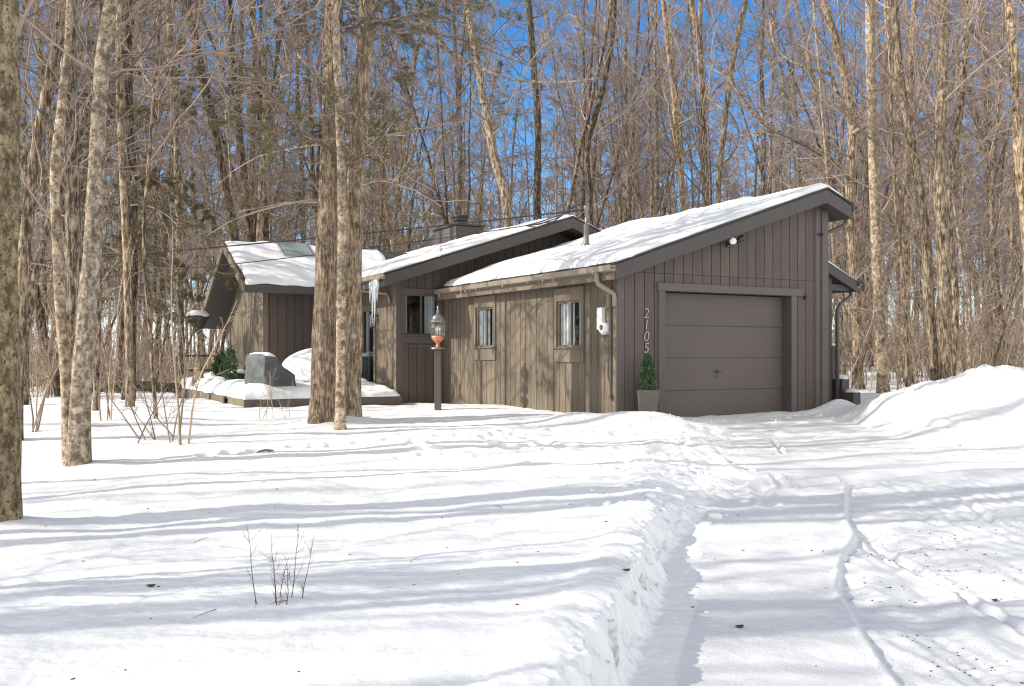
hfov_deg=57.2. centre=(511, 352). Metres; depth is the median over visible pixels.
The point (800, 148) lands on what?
tree
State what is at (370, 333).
window
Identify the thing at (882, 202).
tree
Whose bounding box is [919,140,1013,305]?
tree
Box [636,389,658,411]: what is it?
planter
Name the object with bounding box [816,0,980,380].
tree
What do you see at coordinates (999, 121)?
tree
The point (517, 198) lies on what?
tree
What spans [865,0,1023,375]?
tree
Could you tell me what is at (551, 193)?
tree
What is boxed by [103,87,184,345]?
tree
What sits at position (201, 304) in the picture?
tree
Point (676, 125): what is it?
tree
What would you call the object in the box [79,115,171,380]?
tree
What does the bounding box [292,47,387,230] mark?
tree
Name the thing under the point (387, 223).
tree
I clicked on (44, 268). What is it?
tree
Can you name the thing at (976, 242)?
tree
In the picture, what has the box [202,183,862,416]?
house
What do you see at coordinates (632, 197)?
tree
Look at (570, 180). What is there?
tree
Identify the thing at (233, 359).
evergreen shrub
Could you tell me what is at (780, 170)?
tree
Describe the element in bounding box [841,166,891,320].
tree
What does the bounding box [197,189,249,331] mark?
tree
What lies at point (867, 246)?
tree
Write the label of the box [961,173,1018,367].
tree
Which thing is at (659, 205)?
tree
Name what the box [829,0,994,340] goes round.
tree
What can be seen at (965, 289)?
tree
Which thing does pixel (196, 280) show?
tree
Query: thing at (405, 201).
tree
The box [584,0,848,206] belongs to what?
tree
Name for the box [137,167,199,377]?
tree
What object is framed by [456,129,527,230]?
tree
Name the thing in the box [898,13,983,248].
tree
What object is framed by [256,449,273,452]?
stone
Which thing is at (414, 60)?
tree
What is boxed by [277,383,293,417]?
bare shrub
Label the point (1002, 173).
tree
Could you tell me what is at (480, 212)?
tree
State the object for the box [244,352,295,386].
covered grill
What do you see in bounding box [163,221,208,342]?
tree
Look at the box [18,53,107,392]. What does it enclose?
tree
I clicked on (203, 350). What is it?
tree
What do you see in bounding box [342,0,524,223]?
tree
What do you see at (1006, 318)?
tree
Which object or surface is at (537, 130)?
tree
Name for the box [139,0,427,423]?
tree
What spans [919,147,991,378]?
tree
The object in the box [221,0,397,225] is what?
tree
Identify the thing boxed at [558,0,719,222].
tree
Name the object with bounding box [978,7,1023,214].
tree
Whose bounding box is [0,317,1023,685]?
snow ground
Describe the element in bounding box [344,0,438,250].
tree
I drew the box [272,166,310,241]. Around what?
tree
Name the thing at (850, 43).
tree
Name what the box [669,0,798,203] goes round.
tree
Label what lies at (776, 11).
tree
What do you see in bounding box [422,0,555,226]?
tree
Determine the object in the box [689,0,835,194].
tree
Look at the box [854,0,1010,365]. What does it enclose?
tree
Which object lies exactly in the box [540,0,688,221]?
tree
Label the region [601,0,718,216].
tree
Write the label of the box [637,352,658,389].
potted spruce
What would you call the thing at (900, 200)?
tree
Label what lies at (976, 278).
tree
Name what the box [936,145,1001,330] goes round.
tree
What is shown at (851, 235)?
tree
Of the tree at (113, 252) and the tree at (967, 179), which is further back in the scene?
the tree at (967, 179)
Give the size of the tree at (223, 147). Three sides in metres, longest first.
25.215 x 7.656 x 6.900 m
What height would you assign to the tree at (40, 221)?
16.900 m
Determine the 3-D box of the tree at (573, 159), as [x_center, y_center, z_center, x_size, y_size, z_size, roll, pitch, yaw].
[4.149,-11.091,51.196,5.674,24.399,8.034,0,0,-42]
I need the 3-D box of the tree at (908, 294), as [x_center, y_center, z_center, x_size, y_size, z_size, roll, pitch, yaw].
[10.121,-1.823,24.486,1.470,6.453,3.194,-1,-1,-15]
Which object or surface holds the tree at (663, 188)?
on the snow ground
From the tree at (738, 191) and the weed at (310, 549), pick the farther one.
the tree at (738, 191)
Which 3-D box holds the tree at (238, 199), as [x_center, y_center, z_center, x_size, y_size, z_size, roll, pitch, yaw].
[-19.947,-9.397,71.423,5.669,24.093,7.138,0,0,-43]
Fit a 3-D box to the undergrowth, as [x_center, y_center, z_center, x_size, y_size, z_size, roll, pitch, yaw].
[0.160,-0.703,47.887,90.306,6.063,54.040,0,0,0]
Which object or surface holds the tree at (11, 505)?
on the snow ground
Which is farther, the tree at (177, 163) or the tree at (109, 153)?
the tree at (177, 163)
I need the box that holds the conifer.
[18,0,241,399]
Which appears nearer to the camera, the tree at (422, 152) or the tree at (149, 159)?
the tree at (149, 159)
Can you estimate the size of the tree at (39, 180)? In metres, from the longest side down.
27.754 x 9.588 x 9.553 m
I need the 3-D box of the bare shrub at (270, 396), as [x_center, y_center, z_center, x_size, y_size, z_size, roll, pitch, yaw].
[-4.144,0.722,16.043,0.378,0.988,0.518,0,0,0]
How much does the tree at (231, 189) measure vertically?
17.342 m
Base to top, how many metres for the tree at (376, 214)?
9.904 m
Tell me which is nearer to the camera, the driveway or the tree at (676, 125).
the driveway
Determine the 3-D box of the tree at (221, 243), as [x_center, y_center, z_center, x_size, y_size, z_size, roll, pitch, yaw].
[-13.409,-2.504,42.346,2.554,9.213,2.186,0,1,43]
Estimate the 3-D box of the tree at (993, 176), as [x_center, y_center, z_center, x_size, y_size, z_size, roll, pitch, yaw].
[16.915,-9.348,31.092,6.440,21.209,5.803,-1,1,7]
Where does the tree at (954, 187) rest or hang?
on the snow ground
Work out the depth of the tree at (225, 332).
50.58 m
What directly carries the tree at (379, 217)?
on the snow ground
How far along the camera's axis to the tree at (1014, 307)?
27.84 m
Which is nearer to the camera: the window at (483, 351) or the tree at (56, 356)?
the window at (483, 351)
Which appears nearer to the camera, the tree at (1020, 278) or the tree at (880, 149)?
the tree at (1020, 278)
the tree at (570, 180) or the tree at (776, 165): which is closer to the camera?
the tree at (776, 165)
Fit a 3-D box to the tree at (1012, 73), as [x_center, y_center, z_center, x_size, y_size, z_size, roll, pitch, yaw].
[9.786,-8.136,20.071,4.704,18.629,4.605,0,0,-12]
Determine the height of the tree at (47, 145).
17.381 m
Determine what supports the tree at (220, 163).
on the snow ground
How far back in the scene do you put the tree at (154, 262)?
48.28 m
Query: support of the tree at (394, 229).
on the snow ground
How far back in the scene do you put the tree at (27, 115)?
41.93 m
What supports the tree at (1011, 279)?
on the snow ground
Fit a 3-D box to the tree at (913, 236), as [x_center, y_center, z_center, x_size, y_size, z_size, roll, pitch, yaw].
[17.167,-6.716,39.184,6.230,15.585,5.737,0,0,-15]
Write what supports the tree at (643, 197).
on the snow ground
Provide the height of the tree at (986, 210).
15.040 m
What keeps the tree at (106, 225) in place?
on the snow ground
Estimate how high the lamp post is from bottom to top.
2.217 m
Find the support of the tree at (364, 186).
on the snow ground
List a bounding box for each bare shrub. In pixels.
[94,339,203,442]
[257,367,277,418]
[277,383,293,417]
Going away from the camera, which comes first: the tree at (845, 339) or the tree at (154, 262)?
the tree at (845, 339)
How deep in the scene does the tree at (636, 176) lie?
53.56 m
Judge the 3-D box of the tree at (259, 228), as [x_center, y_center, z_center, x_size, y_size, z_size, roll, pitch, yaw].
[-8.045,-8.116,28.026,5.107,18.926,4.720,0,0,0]
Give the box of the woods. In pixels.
[20,0,1023,380]
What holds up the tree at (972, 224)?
on the snow ground
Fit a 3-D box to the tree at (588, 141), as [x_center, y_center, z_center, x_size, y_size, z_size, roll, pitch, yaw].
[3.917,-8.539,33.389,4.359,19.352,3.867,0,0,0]
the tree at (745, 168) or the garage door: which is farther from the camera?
the tree at (745, 168)
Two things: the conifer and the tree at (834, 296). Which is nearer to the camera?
the conifer
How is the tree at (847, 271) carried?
on the snow ground
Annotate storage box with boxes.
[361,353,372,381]
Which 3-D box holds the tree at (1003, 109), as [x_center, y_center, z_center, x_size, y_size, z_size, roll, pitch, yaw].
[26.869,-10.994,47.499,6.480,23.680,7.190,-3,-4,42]
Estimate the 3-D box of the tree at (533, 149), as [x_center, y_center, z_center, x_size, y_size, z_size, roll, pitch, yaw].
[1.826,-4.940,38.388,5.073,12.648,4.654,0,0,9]
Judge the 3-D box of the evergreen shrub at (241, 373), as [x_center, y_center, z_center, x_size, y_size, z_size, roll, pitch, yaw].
[-6.598,0.645,22.595,0.865,0.560,0.883,0,0,0]
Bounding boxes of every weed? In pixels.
[242,525,308,604]
[275,539,313,598]
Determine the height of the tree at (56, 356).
12.623 m
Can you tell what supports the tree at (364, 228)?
on the snow ground
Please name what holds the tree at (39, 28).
on the snow ground
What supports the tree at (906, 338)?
on the snow ground
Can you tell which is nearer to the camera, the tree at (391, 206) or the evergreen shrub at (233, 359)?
the evergreen shrub at (233, 359)
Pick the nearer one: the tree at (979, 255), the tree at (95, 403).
the tree at (95, 403)
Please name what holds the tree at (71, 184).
on the snow ground
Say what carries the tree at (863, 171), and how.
on the snow ground
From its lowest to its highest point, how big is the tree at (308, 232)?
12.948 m
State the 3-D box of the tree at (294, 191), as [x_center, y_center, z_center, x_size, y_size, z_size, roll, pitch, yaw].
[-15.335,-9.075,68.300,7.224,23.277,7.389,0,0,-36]
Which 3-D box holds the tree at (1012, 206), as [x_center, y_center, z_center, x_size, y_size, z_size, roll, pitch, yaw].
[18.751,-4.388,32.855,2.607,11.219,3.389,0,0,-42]
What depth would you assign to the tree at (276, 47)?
37.68 m
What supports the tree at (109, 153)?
on the snow ground
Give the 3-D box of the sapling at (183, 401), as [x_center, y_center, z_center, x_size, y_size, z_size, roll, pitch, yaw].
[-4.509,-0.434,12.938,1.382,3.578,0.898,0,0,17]
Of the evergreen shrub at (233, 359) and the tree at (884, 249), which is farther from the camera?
the tree at (884, 249)
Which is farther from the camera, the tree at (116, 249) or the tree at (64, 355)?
the tree at (116, 249)
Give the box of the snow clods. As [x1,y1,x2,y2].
[582,366,1023,682]
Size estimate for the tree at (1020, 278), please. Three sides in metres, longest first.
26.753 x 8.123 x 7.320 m
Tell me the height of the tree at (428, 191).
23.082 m
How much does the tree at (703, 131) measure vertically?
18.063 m
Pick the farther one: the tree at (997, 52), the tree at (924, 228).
the tree at (997, 52)
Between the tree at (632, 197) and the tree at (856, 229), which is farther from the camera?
the tree at (856, 229)
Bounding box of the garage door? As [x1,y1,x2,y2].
[666,293,781,416]
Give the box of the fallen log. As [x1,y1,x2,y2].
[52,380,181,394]
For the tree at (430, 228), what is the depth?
45.42 m
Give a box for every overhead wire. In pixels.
[28,216,584,282]
[30,209,584,262]
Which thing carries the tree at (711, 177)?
on the snow ground
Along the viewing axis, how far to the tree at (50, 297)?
50.66 m
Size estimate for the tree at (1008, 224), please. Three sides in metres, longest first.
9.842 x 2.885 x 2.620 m
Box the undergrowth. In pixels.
[29,259,1022,397]
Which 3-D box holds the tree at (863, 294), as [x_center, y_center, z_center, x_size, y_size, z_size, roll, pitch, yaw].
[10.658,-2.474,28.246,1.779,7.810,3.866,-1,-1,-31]
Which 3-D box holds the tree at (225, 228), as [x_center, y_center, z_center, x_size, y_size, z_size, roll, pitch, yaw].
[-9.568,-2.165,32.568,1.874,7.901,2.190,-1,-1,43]
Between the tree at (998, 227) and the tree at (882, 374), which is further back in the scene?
the tree at (998, 227)
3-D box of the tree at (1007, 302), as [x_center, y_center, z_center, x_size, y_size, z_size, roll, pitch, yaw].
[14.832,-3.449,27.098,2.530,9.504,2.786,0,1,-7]
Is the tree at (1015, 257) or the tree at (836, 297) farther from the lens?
the tree at (1015, 257)
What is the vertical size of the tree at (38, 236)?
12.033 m
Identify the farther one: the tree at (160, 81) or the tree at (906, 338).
the tree at (160, 81)
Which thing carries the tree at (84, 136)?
on the snow ground
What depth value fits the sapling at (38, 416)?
14.06 m
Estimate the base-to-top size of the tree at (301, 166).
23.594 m
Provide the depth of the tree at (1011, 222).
36.09 m
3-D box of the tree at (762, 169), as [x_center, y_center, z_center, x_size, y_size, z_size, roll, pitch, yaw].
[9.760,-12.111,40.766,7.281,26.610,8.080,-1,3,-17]
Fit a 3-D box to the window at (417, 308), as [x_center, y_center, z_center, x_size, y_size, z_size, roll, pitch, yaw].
[-2.086,-0.805,20.724,1.020,1.190,0.590,0,0,-29]
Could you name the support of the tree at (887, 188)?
on the snow ground
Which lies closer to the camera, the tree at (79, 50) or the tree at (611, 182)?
the tree at (79, 50)
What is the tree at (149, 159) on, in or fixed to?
on the snow ground
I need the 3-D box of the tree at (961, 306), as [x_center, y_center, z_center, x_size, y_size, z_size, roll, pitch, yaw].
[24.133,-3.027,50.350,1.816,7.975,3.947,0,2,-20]
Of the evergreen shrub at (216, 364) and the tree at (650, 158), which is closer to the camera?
the evergreen shrub at (216, 364)
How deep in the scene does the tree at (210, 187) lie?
57.00 m
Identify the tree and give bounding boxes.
[0,0,73,521]
[17,0,146,462]
[17,0,157,173]
[17,0,219,406]
[17,0,362,466]
[17,29,56,154]
[18,0,203,439]
[18,1,78,39]
[18,42,169,397]
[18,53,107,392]
[19,0,138,389]
[19,0,181,380]
[19,0,185,410]
[19,0,241,367]
[19,3,173,216]
[19,15,116,278]
[19,207,60,396]
[20,0,117,274]
[20,0,117,386]
[20,1,150,205]
[20,47,47,255]
[20,122,53,339]
[20,148,112,282]
[20,165,53,379]
[21,0,164,265]
[21,134,62,386]
[22,149,65,313]
[23,111,174,397]
[24,0,262,404]
[24,129,83,300]
[26,12,115,341]
[27,11,159,262]
[31,124,109,323]
[37,33,193,339]
[64,109,174,378]
[79,0,215,397]
[79,0,218,296]
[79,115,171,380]
[81,1,226,200]
[81,1,254,392]
[82,118,149,297]
[92,0,265,418]
[103,2,234,380]
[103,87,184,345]
[103,164,175,321]
[104,26,206,372]
[105,65,191,380]
[111,6,228,382]
[114,22,247,381]
[115,184,165,380]
[117,281,176,376]
[132,0,264,240]
[134,0,246,381]
[135,0,316,240]
[135,0,323,241]
[136,2,308,371]
[137,0,599,416]
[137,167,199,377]
[139,0,256,360]
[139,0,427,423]
[140,0,316,371]
[146,24,274,248]
[146,28,294,278]
[156,177,212,370]
[157,0,317,229]
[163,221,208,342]
[170,0,313,269]
[173,73,270,352]
[174,0,320,241]
[183,125,244,354]
[187,44,293,351]
[189,214,238,349]
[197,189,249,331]
[197,198,238,331]
[198,186,251,273]
[204,234,226,353]
[205,36,309,248]
[208,0,379,242]
[217,109,281,244]
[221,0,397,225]
[229,142,288,240]
[234,0,487,429]
[267,60,315,242]
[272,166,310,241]
[273,0,435,251]
[285,109,363,244]
[289,61,404,251]
[289,211,314,245]
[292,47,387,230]
[299,0,457,250]
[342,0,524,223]
[342,69,419,250]
[343,0,480,251]
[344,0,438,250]
[362,171,387,249]
[363,0,484,251]
[363,2,481,252]
[366,34,455,241]
[367,151,417,252]
[369,0,542,214]
[382,157,432,251]
[383,208,406,251]
[409,212,428,249]
[417,164,451,244]
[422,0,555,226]
[428,55,518,242]
[429,196,456,245]
[430,0,555,227]
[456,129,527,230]
[470,0,585,224]
[473,0,569,220]
[490,80,591,220]
[490,174,532,225]
[501,0,692,227]
[507,0,714,216]
[532,166,559,217]
[534,3,664,227]
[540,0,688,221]
[541,122,623,228]
[541,177,564,217]
[544,0,651,216]
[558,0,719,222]
[558,101,641,226]
[560,0,821,211]
[561,0,677,224]
[577,0,746,217]
[579,89,661,227]
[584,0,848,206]
[585,49,685,229]
[590,0,715,218]
[593,49,667,219]
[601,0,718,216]
[602,64,687,217]
[604,91,717,223]
[607,112,680,217]
[608,0,749,206]
[617,88,701,217]
[630,176,656,218]
[632,41,715,214]
[658,20,751,216]
[663,126,710,211]
[667,0,844,195]
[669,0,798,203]
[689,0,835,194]
[697,0,885,388]
[703,0,895,324]
[710,137,749,200]
[711,144,744,196]
[718,27,812,196]
[722,0,862,197]
[726,0,901,365]
[726,133,758,198]
[729,117,795,196]
[738,0,836,196]
[751,0,865,262]
[755,144,787,192]
[768,0,933,374]
[775,0,933,392]
[783,130,820,186]
[783,140,823,185]
[785,0,978,386]
[786,0,904,310]
[786,0,931,359]
[787,89,851,356]
[797,0,1023,383]
[799,1,932,363]
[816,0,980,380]
[816,60,895,373]
[816,154,845,260]
[824,129,895,326]
[826,8,936,347]
[827,0,989,325]
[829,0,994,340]
[829,149,936,337]
[829,154,884,307]
[829,221,896,370]
[829,232,839,327]
[834,154,894,334]
[836,0,1023,371]
[838,8,1002,363]
[840,1,932,357]
[841,0,932,220]
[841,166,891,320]
[848,160,936,389]
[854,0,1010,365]
[857,0,966,371]
[860,0,1023,379]
[861,163,918,346]
[862,0,1023,367]
[862,93,965,365]
[863,148,917,360]
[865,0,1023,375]
[865,224,898,368]
[867,87,954,377]
[869,194,969,375]
[884,72,978,374]
[884,192,935,305]
[885,0,1012,269]
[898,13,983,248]
[910,133,977,375]
[910,153,1004,364]
[914,112,980,253]
[917,43,1008,352]
[919,1,1020,258]
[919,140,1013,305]
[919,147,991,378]
[928,0,1023,364]
[929,1,1016,369]
[929,117,987,351]
[932,0,1023,292]
[933,0,1023,318]
[935,108,985,314]
[935,248,975,361]
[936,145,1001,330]
[949,0,1023,152]
[950,0,1023,297]
[952,95,1015,318]
[953,17,1023,361]
[953,60,1022,303]
[954,0,1023,360]
[959,111,1023,334]
[960,250,1012,356]
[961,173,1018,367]
[967,126,1021,264]
[972,0,1023,233]
[975,53,1023,214]
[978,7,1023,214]
[979,130,1022,312]
[981,93,1022,364]
[986,16,1023,366]
[995,144,1020,266]
[999,241,1022,334]
[1001,144,1019,270]
[1001,264,1022,366]
[1003,223,1021,297]
[1006,251,1022,341]
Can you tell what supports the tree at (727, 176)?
on the snow ground
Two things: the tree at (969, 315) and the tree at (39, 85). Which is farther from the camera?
the tree at (39, 85)
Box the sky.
[19,0,1023,324]
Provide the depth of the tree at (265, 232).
39.35 m
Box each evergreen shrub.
[210,350,231,376]
[221,341,238,380]
[221,369,244,378]
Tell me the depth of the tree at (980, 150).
51.22 m
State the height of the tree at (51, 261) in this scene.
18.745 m
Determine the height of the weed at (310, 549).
0.458 m
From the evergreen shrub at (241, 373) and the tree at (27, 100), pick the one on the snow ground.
the tree at (27, 100)
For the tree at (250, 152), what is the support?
on the snow ground
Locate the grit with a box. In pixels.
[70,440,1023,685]
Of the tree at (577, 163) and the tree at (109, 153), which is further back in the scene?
the tree at (577, 163)
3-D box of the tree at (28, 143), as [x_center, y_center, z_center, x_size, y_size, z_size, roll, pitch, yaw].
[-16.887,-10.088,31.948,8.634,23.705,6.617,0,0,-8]
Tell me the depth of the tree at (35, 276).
19.34 m
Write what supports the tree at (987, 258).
on the snow ground
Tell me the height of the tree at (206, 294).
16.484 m
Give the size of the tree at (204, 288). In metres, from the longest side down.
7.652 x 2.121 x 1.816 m
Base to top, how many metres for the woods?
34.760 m
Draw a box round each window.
[362,305,375,382]
[400,288,443,342]
[471,295,495,359]
[551,286,584,362]
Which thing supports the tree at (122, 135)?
on the snow ground
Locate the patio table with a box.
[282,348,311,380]
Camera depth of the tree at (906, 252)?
27.94 m
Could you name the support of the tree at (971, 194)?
on the snow ground
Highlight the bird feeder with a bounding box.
[186,310,209,385]
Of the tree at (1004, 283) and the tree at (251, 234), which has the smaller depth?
the tree at (251, 234)
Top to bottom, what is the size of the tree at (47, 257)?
7.269 m
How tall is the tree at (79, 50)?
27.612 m
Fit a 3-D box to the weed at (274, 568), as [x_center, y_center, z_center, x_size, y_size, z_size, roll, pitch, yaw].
[-1.339,1.232,5.322,0.358,0.546,0.242,0,0,0]
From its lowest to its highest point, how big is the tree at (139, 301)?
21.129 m
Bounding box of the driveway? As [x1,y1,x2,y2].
[673,365,1023,685]
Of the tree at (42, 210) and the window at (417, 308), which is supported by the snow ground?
the tree at (42, 210)
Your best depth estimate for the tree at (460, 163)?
39.58 m
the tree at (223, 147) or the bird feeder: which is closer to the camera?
the bird feeder
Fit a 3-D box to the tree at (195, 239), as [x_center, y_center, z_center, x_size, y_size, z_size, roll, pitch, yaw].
[-12.909,-6.442,38.710,7.293,17.104,6.486,-2,-1,44]
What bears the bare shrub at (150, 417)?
on the snow ground
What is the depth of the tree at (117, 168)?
52.22 m
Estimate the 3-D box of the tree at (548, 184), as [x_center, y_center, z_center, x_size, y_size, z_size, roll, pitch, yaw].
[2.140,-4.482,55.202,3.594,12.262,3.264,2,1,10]
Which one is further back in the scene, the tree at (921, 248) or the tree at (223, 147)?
the tree at (223, 147)
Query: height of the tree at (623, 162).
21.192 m
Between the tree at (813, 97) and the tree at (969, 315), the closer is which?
the tree at (969, 315)
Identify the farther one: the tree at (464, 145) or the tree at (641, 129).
the tree at (641, 129)
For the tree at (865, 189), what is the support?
on the snow ground
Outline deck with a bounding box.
[175,354,401,407]
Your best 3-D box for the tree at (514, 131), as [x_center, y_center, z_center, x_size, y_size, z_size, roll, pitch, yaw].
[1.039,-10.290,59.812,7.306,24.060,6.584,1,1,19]
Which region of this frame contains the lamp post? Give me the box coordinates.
[430,306,445,409]
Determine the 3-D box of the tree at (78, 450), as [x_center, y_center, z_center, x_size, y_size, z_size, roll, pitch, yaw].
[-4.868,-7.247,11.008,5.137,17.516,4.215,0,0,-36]
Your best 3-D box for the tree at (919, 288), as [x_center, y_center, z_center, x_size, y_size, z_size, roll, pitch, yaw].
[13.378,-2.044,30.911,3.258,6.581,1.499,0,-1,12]
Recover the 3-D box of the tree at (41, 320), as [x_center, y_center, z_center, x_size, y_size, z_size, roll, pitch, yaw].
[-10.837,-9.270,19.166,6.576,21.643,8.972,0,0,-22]
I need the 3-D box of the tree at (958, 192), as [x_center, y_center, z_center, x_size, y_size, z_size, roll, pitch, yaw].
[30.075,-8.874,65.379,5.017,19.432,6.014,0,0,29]
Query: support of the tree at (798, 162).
on the snow ground
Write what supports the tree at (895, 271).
on the snow ground
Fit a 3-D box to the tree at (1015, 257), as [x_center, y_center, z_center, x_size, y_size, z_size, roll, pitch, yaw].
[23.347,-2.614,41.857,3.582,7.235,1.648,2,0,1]
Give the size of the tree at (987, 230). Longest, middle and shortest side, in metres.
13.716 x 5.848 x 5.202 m
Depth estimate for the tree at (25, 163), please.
44.06 m
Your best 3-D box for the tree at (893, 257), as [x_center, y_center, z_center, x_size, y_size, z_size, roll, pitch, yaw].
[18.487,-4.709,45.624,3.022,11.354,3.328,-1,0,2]
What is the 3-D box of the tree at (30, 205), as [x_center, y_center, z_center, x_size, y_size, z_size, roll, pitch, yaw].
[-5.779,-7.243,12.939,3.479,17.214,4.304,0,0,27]
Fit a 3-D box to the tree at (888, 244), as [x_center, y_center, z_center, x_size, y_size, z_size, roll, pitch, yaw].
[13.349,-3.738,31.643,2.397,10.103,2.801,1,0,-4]
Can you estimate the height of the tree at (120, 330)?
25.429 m
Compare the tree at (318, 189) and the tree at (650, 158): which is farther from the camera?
the tree at (318, 189)
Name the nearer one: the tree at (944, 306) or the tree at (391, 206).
the tree at (944, 306)
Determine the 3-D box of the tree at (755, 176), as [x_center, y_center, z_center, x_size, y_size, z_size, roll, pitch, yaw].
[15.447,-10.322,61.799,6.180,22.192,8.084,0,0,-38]
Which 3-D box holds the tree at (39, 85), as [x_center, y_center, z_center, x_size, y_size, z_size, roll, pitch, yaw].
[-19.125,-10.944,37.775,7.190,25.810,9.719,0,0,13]
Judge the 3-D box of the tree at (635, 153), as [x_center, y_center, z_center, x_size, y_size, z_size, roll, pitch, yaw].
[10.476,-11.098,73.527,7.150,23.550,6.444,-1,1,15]
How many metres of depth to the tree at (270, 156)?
67.79 m
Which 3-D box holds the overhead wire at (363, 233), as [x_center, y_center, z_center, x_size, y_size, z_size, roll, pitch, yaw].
[-10.016,-2.133,19.460,23.038,1.472,0.031,0,0,4]
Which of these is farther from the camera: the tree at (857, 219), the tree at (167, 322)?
the tree at (857, 219)
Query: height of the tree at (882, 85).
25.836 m
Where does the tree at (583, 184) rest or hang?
on the snow ground
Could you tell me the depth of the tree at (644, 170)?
60.86 m
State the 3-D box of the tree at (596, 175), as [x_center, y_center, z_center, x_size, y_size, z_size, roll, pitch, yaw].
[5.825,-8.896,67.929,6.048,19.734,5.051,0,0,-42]
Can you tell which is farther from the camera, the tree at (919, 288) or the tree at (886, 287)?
the tree at (886, 287)
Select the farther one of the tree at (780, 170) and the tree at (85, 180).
the tree at (780, 170)
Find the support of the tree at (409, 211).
on the snow ground
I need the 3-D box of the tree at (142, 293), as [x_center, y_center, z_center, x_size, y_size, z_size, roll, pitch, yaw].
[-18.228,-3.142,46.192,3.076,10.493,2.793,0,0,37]
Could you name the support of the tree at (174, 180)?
on the snow ground
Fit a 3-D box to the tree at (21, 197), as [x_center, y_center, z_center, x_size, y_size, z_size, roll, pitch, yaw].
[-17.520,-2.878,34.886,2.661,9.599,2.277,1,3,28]
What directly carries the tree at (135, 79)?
on the snow ground
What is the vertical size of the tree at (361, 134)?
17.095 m
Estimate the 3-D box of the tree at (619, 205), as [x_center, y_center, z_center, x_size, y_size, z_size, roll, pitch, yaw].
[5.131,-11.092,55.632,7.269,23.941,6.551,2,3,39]
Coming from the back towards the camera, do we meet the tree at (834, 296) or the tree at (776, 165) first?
the tree at (776, 165)
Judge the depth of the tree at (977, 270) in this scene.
44.83 m
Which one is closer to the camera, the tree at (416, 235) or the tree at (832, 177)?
the tree at (832, 177)
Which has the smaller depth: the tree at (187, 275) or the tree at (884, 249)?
the tree at (187, 275)
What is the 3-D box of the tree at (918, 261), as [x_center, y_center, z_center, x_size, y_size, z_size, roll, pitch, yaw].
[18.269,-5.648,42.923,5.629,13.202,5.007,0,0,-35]
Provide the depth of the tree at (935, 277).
27.75 m
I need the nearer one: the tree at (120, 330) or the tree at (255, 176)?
the tree at (120, 330)
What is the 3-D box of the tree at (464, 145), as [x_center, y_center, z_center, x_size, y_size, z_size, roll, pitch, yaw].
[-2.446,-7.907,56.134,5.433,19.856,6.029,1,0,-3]
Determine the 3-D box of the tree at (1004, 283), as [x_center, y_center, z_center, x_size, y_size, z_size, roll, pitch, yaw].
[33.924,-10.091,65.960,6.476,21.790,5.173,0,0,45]
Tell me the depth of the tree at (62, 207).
28.32 m
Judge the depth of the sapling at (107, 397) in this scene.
15.40 m
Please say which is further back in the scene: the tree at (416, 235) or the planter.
the tree at (416, 235)
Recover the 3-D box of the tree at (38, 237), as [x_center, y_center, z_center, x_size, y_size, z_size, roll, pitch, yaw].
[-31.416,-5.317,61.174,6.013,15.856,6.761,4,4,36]
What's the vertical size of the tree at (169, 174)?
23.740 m
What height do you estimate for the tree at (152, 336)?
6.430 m
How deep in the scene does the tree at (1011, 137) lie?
55.33 m
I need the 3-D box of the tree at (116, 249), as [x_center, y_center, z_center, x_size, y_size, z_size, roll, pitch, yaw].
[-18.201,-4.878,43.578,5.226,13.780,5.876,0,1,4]
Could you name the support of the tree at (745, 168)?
on the snow ground
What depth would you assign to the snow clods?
10.66 m
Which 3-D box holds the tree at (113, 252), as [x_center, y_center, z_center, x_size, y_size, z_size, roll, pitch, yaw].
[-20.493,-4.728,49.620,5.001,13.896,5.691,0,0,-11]
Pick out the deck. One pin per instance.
(236, 392)
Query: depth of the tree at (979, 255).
43.37 m
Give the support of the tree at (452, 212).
on the snow ground
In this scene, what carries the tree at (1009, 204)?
on the snow ground
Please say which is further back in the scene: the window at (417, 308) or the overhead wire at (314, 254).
the window at (417, 308)
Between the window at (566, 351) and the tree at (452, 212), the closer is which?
the window at (566, 351)
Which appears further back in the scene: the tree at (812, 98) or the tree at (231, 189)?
the tree at (812, 98)
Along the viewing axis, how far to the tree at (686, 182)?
51.79 m
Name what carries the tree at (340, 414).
on the snow ground
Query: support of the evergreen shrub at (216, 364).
on the deck
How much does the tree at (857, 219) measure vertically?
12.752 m
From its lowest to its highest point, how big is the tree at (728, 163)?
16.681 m
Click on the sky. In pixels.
(519, 35)
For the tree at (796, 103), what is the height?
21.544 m
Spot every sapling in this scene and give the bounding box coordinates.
[24,255,128,431]
[95,223,153,420]
[152,197,243,444]
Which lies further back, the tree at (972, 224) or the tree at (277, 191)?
the tree at (277, 191)

